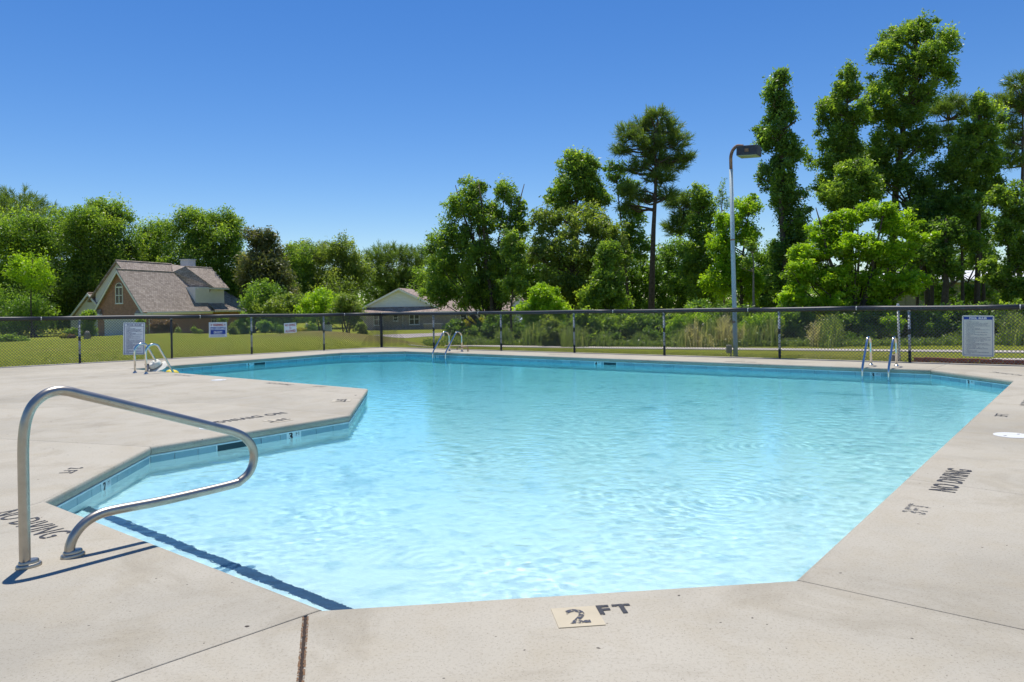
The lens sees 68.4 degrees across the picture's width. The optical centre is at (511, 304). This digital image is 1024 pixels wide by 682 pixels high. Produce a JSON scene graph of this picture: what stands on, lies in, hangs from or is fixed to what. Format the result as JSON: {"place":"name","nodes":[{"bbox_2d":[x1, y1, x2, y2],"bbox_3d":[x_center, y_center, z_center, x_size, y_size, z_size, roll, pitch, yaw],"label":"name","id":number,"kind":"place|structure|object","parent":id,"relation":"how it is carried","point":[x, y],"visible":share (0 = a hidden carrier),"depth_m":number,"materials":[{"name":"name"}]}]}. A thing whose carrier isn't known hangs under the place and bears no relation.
{"place":"outdoors","nodes":[
{"label":"outdoors","id":0,"kind":"place"},
{"bbox_2d":[385,333,443,337],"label":"driveway","id":1,"kind":"structure","parent":0,"point":[405,336],"depth_m":52.75,"materials":[{"name":"concrete"}]},
{"bbox_2d":[482,296,523,320],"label":"pale house","id":2,"kind":"structure","parent":0,"point":[514,305],"depth_m":129.13,"materials":[{"name":"white"}]},
{"bbox_2d":[0,347,1023,681],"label":"pool deck","id":3,"kind":"structure","parent":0,"point":[916,575],"depth_m":3.60,"materials":[{"name":"concrete"}]},
{"bbox_2d":[15,386,257,569],"bbox_3d":[-2.262,0.961,4.699,0.086,0.997,1.457,-1,0,43],"label":"handrail","id":4,"kind":"object","parent":3,"relation":"on","point":[71,551],"visible":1,"depth_m":4.42,"materials":[{"name":"silver metal"}]},
{"bbox_2d":[133,343,173,373],"bbox_3d":[-8.255,1.685,17.380,0.634,1.598,0.730,-1,0,38],"label":"pool ladder","id":5,"kind":"object","parent":3,"relation":"attached to","point":[152,355],"visible":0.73,"depth_m":17.28,"materials":[{"name":"silver metal"}]},
{"bbox_2d":[149,359,166,371],"bbox_3d":[-8.359,1.467,17.747,0.444,0.358,0.418,-1,0,-20],"label":"sun hat","id":6,"kind":"object","parent":3,"relation":"on","point":[157,365],"visible":0.96,"depth_m":17.63,"materials":[{"name":"white fabric"}]},
{"bbox_2d":[0,313,407,366],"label":"chain link fence","id":7,"kind":"object","parent":3,"relation":"on","point":[353,329],"visible":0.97,"depth_m":22.60,"materials":[{"name":"black metal"}]},
{"bbox_2d":[123,323,144,354],"bbox_3d":[-10.893,0.987,21.706,0.568,0.925,0.008,1,-1,-37],"label":"pool rules sign","id":8,"kind":"object","parent":7,"relation":"attached to","point":[133,335],"visible":0.95,"depth_m":21.69,"materials":[{"name":"white plastic"}]},
{"bbox_2d":[209,322,226,336],"bbox_3d":[-9.028,0.779,23.122,0.538,0.461,0.008,0,0,-37],"label":"lifeguard sign","id":9,"kind":"object","parent":7,"relation":"attached to","point":[217,329],"visible":1,"depth_m":23.12,"materials":[{"name":"white plastic"}]},
{"bbox_2d":[284,323,296,332],"bbox_3d":[-7.212,0.764,24.498,0.410,0.322,0.008,-4,2,-37],"label":"no diving sign","id":10,"kind":"object","parent":7,"relation":"attached to","point":[289,327],"visible":1,"depth_m":24.50,"materials":[{"name":"white plastic"}]},
{"bbox_2d":[432,331,462,357],"bbox_3d":[-1.977,1.603,23.103,0.628,1.543,0.840,-1,0,38],"label":"pool ladder","id":11,"kind":"object","parent":3,"relation":"attached to","point":[448,347],"visible":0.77,"depth_m":23.16,"materials":[{"name":"silver metal"}]},
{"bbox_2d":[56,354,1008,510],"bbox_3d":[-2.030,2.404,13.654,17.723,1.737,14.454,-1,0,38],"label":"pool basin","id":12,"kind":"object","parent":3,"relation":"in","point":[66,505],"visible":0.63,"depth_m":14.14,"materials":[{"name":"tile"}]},
{"bbox_2d":[67,356,1004,610],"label":"pool water","id":13,"kind":"structure","parent":12,"relation":"in","point":[424,480],"depth_m":6.79,"materials":[{"name":"blue liquid"}]},
{"bbox_2d":[361,304,1023,364],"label":"chain link fence","id":14,"kind":"object","parent":3,"relation":"on","point":[955,308],"visible":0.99,"depth_m":18.95,"materials":[{"name":"black metal"}]},
{"bbox_2d":[962,315,993,356],"bbox_3d":[9.729,0.661,15.720,0.575,0.862,0.007,0,1,37],"label":"pool rules sign","id":15,"kind":"object","parent":14,"relation":"attached to","point":[977,335],"visible":1,"depth_m":15.72,"materials":[{"name":"white plastic"}]},
{"bbox_2d":[861,336,898,376],"bbox_3d":[7.579,1.435,15.520,0.588,1.548,0.820,-1,0,38],"label":"pool ladder","id":16,"kind":"object","parent":3,"relation":"attached to","point":[894,338],"visible":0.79,"depth_m":15.57,"materials":[{"name":"silver metal"}]},
{"bbox_2d":[993,432,1023,437],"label":"skimmer lid","id":17,"kind":"object","parent":3,"relation":"on","point":[1010,435],"visible":1,"depth_m":7.66,"materials":[{"name":"white plastic"}]},
{"bbox_2d":[0,305,1023,366],"bbox_3d":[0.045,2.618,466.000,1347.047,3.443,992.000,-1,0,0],"label":"lawn","id":18,"kind":"structure","parent":0,"point":[336,331],"depth_m":25.72,"materials":[{"name":"green plant"}]},
{"bbox_2d":[0,333,31,341],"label":"shrub","id":19,"kind":"object","parent":18,"relation":"on","point":[9,337],"visible":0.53,"depth_m":57.51,"materials":[{"name":"green plant"}]},
{"bbox_2d":[1,244,57,336],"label":"lime green tree","id":20,"kind":"object","parent":18,"relation":"on","point":[18,264],"visible":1,"depth_m":85.62,"materials":[{"name":"green plant"}]},
{"bbox_2d":[0,281,62,337],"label":"understory tree","id":21,"kind":"object","parent":18,"relation":"on","point":[19,306],"visible":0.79,"depth_m":87.75,"materials":[{"name":"green plant"}]},
{"bbox_2d":[0,183,71,249],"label":"pine tree","id":22,"kind":"object","parent":18,"relation":"on","point":[6,199],"visible":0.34,"depth_m":116.94,"materials":[{"name":"green plant"}]},
{"bbox_2d":[0,203,82,336],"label":"oak tree","id":23,"kind":"object","parent":18,"relation":"on","point":[14,236],"visible":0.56,"depth_m":95.25,"materials":[{"name":"green plant"}]},
{"bbox_2d":[32,203,127,334],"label":"oak tree","id":24,"kind":"object","parent":18,"relation":"on","point":[84,223],"visible":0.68,"depth_m":99.53,"materials":[{"name":"green plant"}]},
{"bbox_2d":[79,309,98,336],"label":"shrub","id":25,"kind":"object","parent":18,"relation":"on","point":[90,312],"visible":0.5,"depth_m":81.74,"materials":[{"name":"green plant"}]},
{"bbox_2d":[66,191,149,292],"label":"oak tree","id":26,"kind":"object","parent":18,"relation":"on","point":[124,216],"visible":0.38,"depth_m":104.04,"materials":[{"name":"green plant"}]},
{"bbox_2d":[122,212,183,262],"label":"sweetgum tree","id":27,"kind":"object","parent":18,"relation":"on","point":[152,236],"visible":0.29,"depth_m":108.86,"materials":[{"name":"green plant"}]},
{"bbox_2d":[68,259,258,335],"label":"brick house","id":28,"kind":"structure","parent":18,"relation":"on","point":[185,287],"depth_m":93.44,"materials":[{"name":"brown brick"}]},
{"bbox_2d":[115,283,123,303],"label":"window","id":29,"kind":"structure","parent":28,"relation":"in","point":[118,287],"depth_m":88.86,"materials":[{"name":"white glass"}]},
{"bbox_2d":[104,320,135,335],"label":"garage door","id":30,"kind":"structure","parent":28,"relation":"in","point":[106,325],"depth_m":89.03,"materials":[{"name":"white"}]},
{"bbox_2d":[150,319,177,332],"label":"shrub","id":31,"kind":"object","parent":18,"relation":"on","point":[164,325],"visible":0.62,"depth_m":80.56,"materials":[{"name":"green plant"}]},
{"bbox_2d":[155,204,225,270],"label":"sweetgum tree","id":32,"kind":"object","parent":18,"relation":"on","point":[185,250],"visible":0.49,"depth_m":106.11,"materials":[{"name":"green plant"}]},
{"bbox_2d":[187,203,249,299],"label":"sweetgum tree","id":33,"kind":"object","parent":18,"relation":"on","point":[228,232],"visible":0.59,"depth_m":108.10,"materials":[{"name":"green plant"}]},
{"bbox_2d":[228,323,240,334],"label":"shrub","id":34,"kind":"object","parent":18,"relation":"on","point":[233,332],"visible":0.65,"depth_m":77.89,"materials":[{"name":"green plant"}]},
{"bbox_2d":[235,311,249,333],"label":"shrub","id":35,"kind":"object","parent":18,"relation":"on","point":[244,323],"visible":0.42,"depth_m":79.58,"materials":[{"name":"green plant"}]},
{"bbox_2d":[235,278,293,332],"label":"understory tree","id":36,"kind":"object","parent":18,"relation":"on","point":[263,291],"visible":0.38,"depth_m":92.10,"materials":[{"name":"green plant"}]},
{"bbox_2d":[230,224,301,331],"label":"magnolia tree","id":37,"kind":"object","parent":18,"relation":"on","point":[263,258],"visible":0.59,"depth_m":97.62,"materials":[{"name":"green plant"}]},
{"bbox_2d":[255,320,283,333],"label":"shrub","id":38,"kind":"object","parent":18,"relation":"on","point":[272,327],"visible":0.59,"depth_m":69.83,"materials":[{"name":"green plant"}]},
{"bbox_2d":[248,292,309,325],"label":"crape myrtle","id":39,"kind":"object","parent":18,"relation":"on","point":[287,302],"visible":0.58,"depth_m":63.55,"materials":[{"name":"green plant"}]},
{"bbox_2d":[283,238,317,294],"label":"maple tree","id":40,"kind":"object","parent":18,"relation":"on","point":[297,259],"visible":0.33,"depth_m":112.49,"materials":[{"name":"green plant"}]},
{"bbox_2d":[304,321,321,330],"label":"shrub","id":41,"kind":"object","parent":18,"relation":"on","point":[314,325],"visible":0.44,"depth_m":67.70,"materials":[{"name":"green plant"}]},
{"bbox_2d":[292,284,351,330],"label":"crape myrtle","id":42,"kind":"object","parent":18,"relation":"on","point":[319,301],"visible":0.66,"depth_m":61.52,"materials":[{"name":"green plant"}]},
{"bbox_2d":[289,229,378,324],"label":"maple tree","id":43,"kind":"object","parent":18,"relation":"on","point":[333,256],"visible":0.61,"depth_m":116.13,"materials":[{"name":"green plant"}]},
{"bbox_2d":[324,291,367,332],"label":"crape myrtle","id":44,"kind":"object","parent":18,"relation":"on","point":[354,306],"visible":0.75,"depth_m":59.79,"materials":[{"name":"green plant"}]},
{"bbox_2d":[355,321,368,334],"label":"shrub","id":45,"kind":"object","parent":18,"relation":"on","point":[362,327],"visible":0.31,"depth_m":55.79,"materials":[{"name":"green plant"}]},
{"bbox_2d":[356,239,424,302],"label":"pine tree","id":46,"kind":"object","parent":18,"relation":"on","point":[383,260],"visible":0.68,"depth_m":131.09,"materials":[{"name":"green plant"}]},
{"bbox_2d":[386,243,438,291],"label":"pine tree","id":47,"kind":"object","parent":18,"relation":"on","point":[417,257],"visible":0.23,"depth_m":131.45,"materials":[{"name":"green plant"}]},
{"bbox_2d":[362,288,479,329],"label":"brick bungalow","id":48,"kind":"object","parent":18,"relation":"on","point":[401,300],"visible":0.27,"depth_m":99.89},
{"bbox_2d":[409,315,418,324],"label":"window","id":49,"kind":"structure","parent":48,"relation":"in","point":[415,316],"depth_m":99.62,"materials":[{"name":"white glass"}]},
{"bbox_2d":[402,255,462,292],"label":"oak tree","id":50,"kind":"object","parent":18,"relation":"on","point":[421,275],"visible":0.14,"depth_m":116.09,"materials":[{"name":"green plant"}]},
{"bbox_2d":[442,318,491,340],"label":"shrub","id":51,"kind":"object","parent":18,"relation":"on","point":[471,331],"visible":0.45,"depth_m":34.51,"materials":[{"name":"green plant"}]},
{"bbox_2d":[415,173,533,339],"bbox_3d":[-1.850,-2.134,36.953,5.874,8.702,3.134,-1,0,0],"label":"maple tree","id":52,"kind":"object","parent":18,"relation":"on","point":[482,288],"visible":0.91,"depth_m":36.57,"materials":[{"name":"green plant"}]},
{"bbox_2d":[30,262,966,328],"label":"woods","id":53,"kind":"object","parent":18,"relation":"on","point":[361,299],"visible":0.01,"depth_m":165.93,"materials":[{"name":"green plant"}]},
{"bbox_2d":[480,310,525,339],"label":"shrub","id":54,"kind":"object","parent":18,"relation":"on","point":[494,326],"visible":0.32,"depth_m":33.84,"materials":[{"name":"green plant"}]},
{"bbox_2d":[495,224,530,333],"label":"slender tree","id":55,"kind":"object","parent":18,"relation":"on","point":[511,249],"visible":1,"depth_m":32.87,"materials":[{"name":"green plant"}]},
{"bbox_2d":[511,281,573,332],"bbox_3d":[1.218,0.527,30.088,2.496,2.941,1.794,-1,0,0],"label":"shrub","id":56,"kind":"object","parent":18,"relation":"on","point":[542,297],"visible":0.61,"depth_m":29.63,"materials":[{"name":"green plant"}]},
{"bbox_2d":[518,250,580,320],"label":"undergrowth tree","id":57,"kind":"object","parent":18,"relation":"on","point":[530,274],"visible":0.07,"depth_m":41.96,"materials":[{"name":"green plant"}]},
{"bbox_2d":[538,314,581,340],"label":"shrub","id":58,"kind":"object","parent":18,"relation":"on","point":[546,331],"visible":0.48,"depth_m":26.89,"materials":[{"name":"green plant"}]},
{"bbox_2d":[524,195,633,322],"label":"oak tree","id":59,"kind":"object","parent":18,"relation":"on","point":[569,282],"visible":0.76,"depth_m":34.60,"materials":[{"name":"green plant"}]},
{"bbox_2d":[542,145,616,309],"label":"sweetgum tree","id":60,"kind":"object","parent":18,"relation":"on","point":[579,175],"visible":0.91,"depth_m":36.66,"materials":[{"name":"green plant"}]},
{"bbox_2d":[560,305,636,340],"bbox_3d":[3.153,0.971,27.567,2.581,1.899,2.579,-1,0,36],"label":"shrub","id":61,"kind":"object","parent":18,"relation":"on","point":[598,323],"visible":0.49,"depth_m":27.16,"materials":[{"name":"green plant"}]},
{"bbox_2d":[572,237,635,315],"bbox_3d":[3.916,-0.443,32.016,2.577,4.883,2.038,-1,0,-39],"label":"young gum","id":62,"kind":"object","parent":18,"relation":"on","point":[605,290],"visible":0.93,"depth_m":31.71,"materials":[{"name":"green plant"}]},
{"bbox_2d":[602,158,650,314],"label":"slender tree","id":63,"kind":"object","parent":18,"relation":"on","point":[639,242],"visible":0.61,"depth_m":40.73,"materials":[{"name":"green plant"}]},
{"bbox_2d":[617,313,672,340],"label":"shrub","id":64,"kind":"object","parent":18,"relation":"on","point":[645,325],"visible":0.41,"depth_m":27.53,"materials":[{"name":"green plant"}]},
{"bbox_2d":[612,249,685,316],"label":"undergrowth tree","id":65,"kind":"object","parent":18,"relation":"on","point":[637,277],"visible":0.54,"depth_m":42.13,"materials":[{"name":"green plant"}]},
{"bbox_2d":[608,102,698,316],"bbox_3d":[7.496,-4.256,39.904,5.007,12.749,2.922,-1,0,0],"label":"pine tree","id":66,"kind":"object","parent":18,"relation":"on","point":[654,141],"visible":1,"depth_m":39.68,"materials":[{"name":"green plant"}]},
{"bbox_2d":[658,188,695,304],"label":"pine tree","id":67,"kind":"object","parent":18,"relation":"on","point":[675,223],"visible":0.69,"depth_m":46.65,"materials":[{"name":"green plant"}]},
{"bbox_2d":[659,307,715,338],"bbox_3d":[6.079,0.973,26.003,1.975,1.787,1.221,-1,0,-11],"label":"shrub","id":68,"kind":"object","parent":18,"relation":"on","point":[682,322],"visible":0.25,"depth_m":25.86,"materials":[{"name":"green plant"}]},
{"bbox_2d":[655,233,736,313],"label":"undergrowth tree","id":69,"kind":"object","parent":18,"relation":"on","point":[668,252],"visible":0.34,"depth_m":42.75,"materials":[{"name":"green plant"}]},
{"bbox_2d":[676,180,725,306],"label":"sweetgum tree","id":70,"kind":"object","parent":18,"relation":"on","point":[698,259],"visible":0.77,"depth_m":37.62,"materials":[{"name":"green plant"}]},
{"bbox_2d":[675,297,754,332],"bbox_3d":[7.316,0.775,27.169,2.999,2.141,2.260,-1,0,0],"label":"shrub","id":71,"kind":"object","parent":18,"relation":"on","point":[697,304],"visible":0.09,"depth_m":27.09,"materials":[{"name":"green plant"}]},
{"bbox_2d":[715,177,729,304],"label":"tree","id":72,"kind":"object","parent":18,"relation":"on","point":[721,192],"visible":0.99,"depth_m":33.99,"materials":[{"name":"green plant"}]},
{"bbox_2d":[424,310,1023,348],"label":"tall weeds","id":73,"kind":"object","parent":18,"relation":"on","point":[754,331],"visible":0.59,"depth_m":24.74,"materials":[{"name":"green plant"}]},
{"bbox_2d":[697,193,766,307],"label":"yellowish tree","id":74,"kind":"object","parent":18,"relation":"on","point":[718,280],"visible":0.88,"depth_m":32.69,"materials":[{"name":"green plant"}]},
{"bbox_2d":[726,144,761,356],"bbox_3d":[6.129,-1.327,19.926,0.929,5.817,0.491,-1,0,31],"label":"lamp post","id":75,"kind":"object","parent":18,"relation":"on","point":[747,151],"visible":0.94,"depth_m":19.95,"materials":[{"name":"grey metal"}]},
{"bbox_2d":[739,236,758,317],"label":"leaning tree","id":76,"kind":"object","parent":18,"relation":"on","point":[746,263],"visible":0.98,"depth_m":28.48,"materials":[{"name":"green plant"}]},
{"bbox_2d":[737,307,788,339],"bbox_3d":[8.436,0.963,25.819,1.747,1.738,1.667,-1,0,36],"label":"shrub","id":77,"kind":"object","parent":18,"relation":"on","point":[758,324],"visible":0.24,"depth_m":25.62,"materials":[{"name":"green plant"}]},
{"bbox_2d":[738,242,813,315],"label":"undergrowth tree","id":78,"kind":"object","parent":18,"relation":"on","point":[764,301],"visible":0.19,"depth_m":43.30,"materials":[{"name":"green plant"}]},
{"bbox_2d":[748,64,814,306],"bbox_3d":[11.481,-4.044,31.689,2.688,11.812,2.550,-1,0,0],"label":"vine covered tree","id":79,"kind":"object","parent":18,"relation":"on","point":[779,138],"visible":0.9,"depth_m":31.33,"materials":[{"name":"green plant"}]},
{"bbox_2d":[765,301,819,340],"bbox_3d":[9.918,0.827,26.535,2.332,1.941,1.851,-1,0,0],"label":"shrub","id":80,"kind":"object","parent":18,"relation":"on","point":[801,316],"visible":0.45,"depth_m":26.05,"materials":[{"name":"green plant"}]},
{"bbox_2d":[800,58,874,299],"bbox_3d":[14.622,-4.497,33.636,3.123,12.694,2.271,-1,0,0],"label":"sweetgum tree","id":81,"kind":"object","parent":18,"relation":"on","point":[845,120],"visible":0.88,"depth_m":33.21,"materials":[{"name":"green plant"}]},
{"bbox_2d":[816,154,886,223],"bbox_3d":[14.022,-2.216,30.910,3.044,8.036,2.091,-1,0,0],"label":"young gum","id":82,"kind":"object","parent":18,"relation":"on","point":[844,192],"visible":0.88,"depth_m":30.57,"materials":[{"name":"green plant"}]},
{"bbox_2d":[773,197,943,317],"bbox_3d":[12.363,-1.028,26.846,6.067,5.611,2.720,-1,0,0],"label":"lime green tree","id":83,"kind":"object","parent":18,"relation":"on","point":[830,239],"visible":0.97,"depth_m":26.61,"materials":[{"name":"green plant"}]},
{"bbox_2d":[825,303,896,340],"bbox_3d":[11.993,0.845,25.785,2.540,1.837,2.100,-1,0,0],"label":"shrub","id":84,"kind":"object","parent":18,"relation":"on","point":[863,328],"visible":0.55,"depth_m":25.37,"materials":[{"name":"green plant"}]},
{"bbox_2d":[880,313,907,335],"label":"shrub","id":85,"kind":"object","parent":18,"relation":"on","point":[886,321],"visible":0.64,"depth_m":24.38,"materials":[{"name":"green plant"}]},
{"bbox_2d":[891,304,900,361],"bbox_3d":[8.603,0.683,16.912,0.180,1.396,0.276,-1,0,0],"label":"vent pipe","id":86,"kind":"object","parent":18,"relation":"on","point":[898,320],"visible":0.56,"depth_m":16.80,"materials":[{"name":"white paint"}]},
{"bbox_2d":[848,8,964,333],"bbox_3d":[18.386,-5.953,34.987,5.435,15.553,3.330,-1,0,0],"label":"poplar tree","id":87,"kind":"object","parent":18,"relation":"on","point":[904,111],"visible":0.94,"depth_m":34.55,"materials":[{"name":"green plant"}]},
{"bbox_2d":[900,238,934,305],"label":"woodland tree","id":88,"kind":"object","parent":18,"relation":"on","point":[928,272],"visible":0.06,"depth_m":35.96,"materials":[{"name":"green plant"}]},
{"bbox_2d":[857,152,983,305],"bbox_3d":[18.698,-2.568,34.349,6.174,8.758,3.142,-1,0,0],"label":"shaded tree","id":89,"kind":"object","parent":18,"relation":"on","point":[926,187],"visible":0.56,"depth_m":33.96,"materials":[{"name":"green plant"}]},
{"bbox_2d":[895,302,963,340],"bbox_3d":[14.508,0.831,26.138,2.480,1.802,2.205,-1,0,0],"label":"shrub","id":90,"kind":"object","parent":18,"relation":"on","point":[951,317],"visible":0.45,"depth_m":25.63,"materials":[{"name":"green plant"}]},
{"bbox_2d":[911,210,955,305],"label":"woodland tree","id":91,"kind":"object","parent":18,"relation":"on","point":[936,213],"visible":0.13,"depth_m":33.88,"materials":[{"name":"green plant"}]},
{"bbox_2d":[916,215,970,305],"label":"woodland tree","id":92,"kind":"object","parent":18,"relation":"on","point":[940,249],"visible":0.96,"depth_m":31.42,"materials":[{"name":"green plant"}]},
{"bbox_2d":[928,90,972,303],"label":"pine tree","id":93,"kind":"object","parent":18,"relation":"on","point":[950,104],"visible":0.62,"depth_m":41.78,"materials":[{"name":"green plant"}]},
{"bbox_2d":[899,240,1002,312],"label":"undergrowth tree","id":94,"kind":"object","parent":18,"relation":"on","point":[968,291],"visible":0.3,"depth_m":36.77,"materials":[{"name":"green plant"}]},
{"bbox_2d":[936,190,989,304],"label":"woodland tree","id":95,"kind":"object","parent":18,"relation":"on","point":[973,243],"visible":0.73,"depth_m":32.56,"materials":[{"name":"green plant"}]},
{"bbox_2d":[911,357,1023,364],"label":"brick edging","id":96,"kind":"object","parent":18,"relation":"on","point":[972,361],"visible":0.56,"depth_m":16.00,"materials":[{"name":"brown brick"}]},
{"bbox_2d":[928,87,1011,304],"bbox_3d":[20.637,-4.051,34.007,3.853,11.608,2.270,-1,0,0],"label":"sweetgum tree","id":97,"kind":"object","parent":18,"relation":"on","point":[982,157],"visible":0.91,"depth_m":33.64,"materials":[{"name":"green plant"}]},
{"bbox_2d":[951,300,999,334],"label":"shrub","id":98,"kind":"object","parent":18,"relation":"on","point":[971,311],"visible":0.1,"depth_m":25.82,"materials":[{"name":"green plant"}]},
{"bbox_2d":[964,209,1000,302],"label":"woodland tree","id":99,"kind":"object","parent":18,"relation":"on","point":[986,221],"visible":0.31,"depth_m":34.80,"materials":[{"name":"green plant"}]},
{"bbox_2d":[975,178,1023,303],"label":"young gum","id":100,"kind":"object","parent":18,"relation":"on","point":[1007,228],"visible":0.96,"depth_m":29.34,"materials":[{"name":"green plant"}]},
{"bbox_2d":[988,68,1023,277],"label":"pine tree","id":101,"kind":"object","parent":18,"relation":"on","point":[1012,136],"visible":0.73,"depth_m":38.70,"materials":[{"name":"green plant"}]},
{"bbox_2d":[994,298,1023,333],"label":"shrub","id":102,"kind":"object","parent":18,"relation":"on","point":[1018,301],"visible":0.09,"depth_m":25.43,"materials":[{"name":"green plant"}]},
{"bbox_2d":[0,0,1023,302],"label":"sky","id":103,"kind":"structure","parent":0,"point":[314,120],"materials":[{"name":"blue"}]},
{"bbox_2d":[408,344,1023,352],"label":"sidewalk","id":104,"kind":"structure","parent":0,"point":[719,348],"depth_m":23.04,"materials":[{"name":"concrete"}]},
{"bbox_2d":[853,270,1023,315],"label":"metal building","id":105,"kind":"structure","parent":0,"point":[911,301],"depth_m":55.76,"materials":[{"name":"white paint"}]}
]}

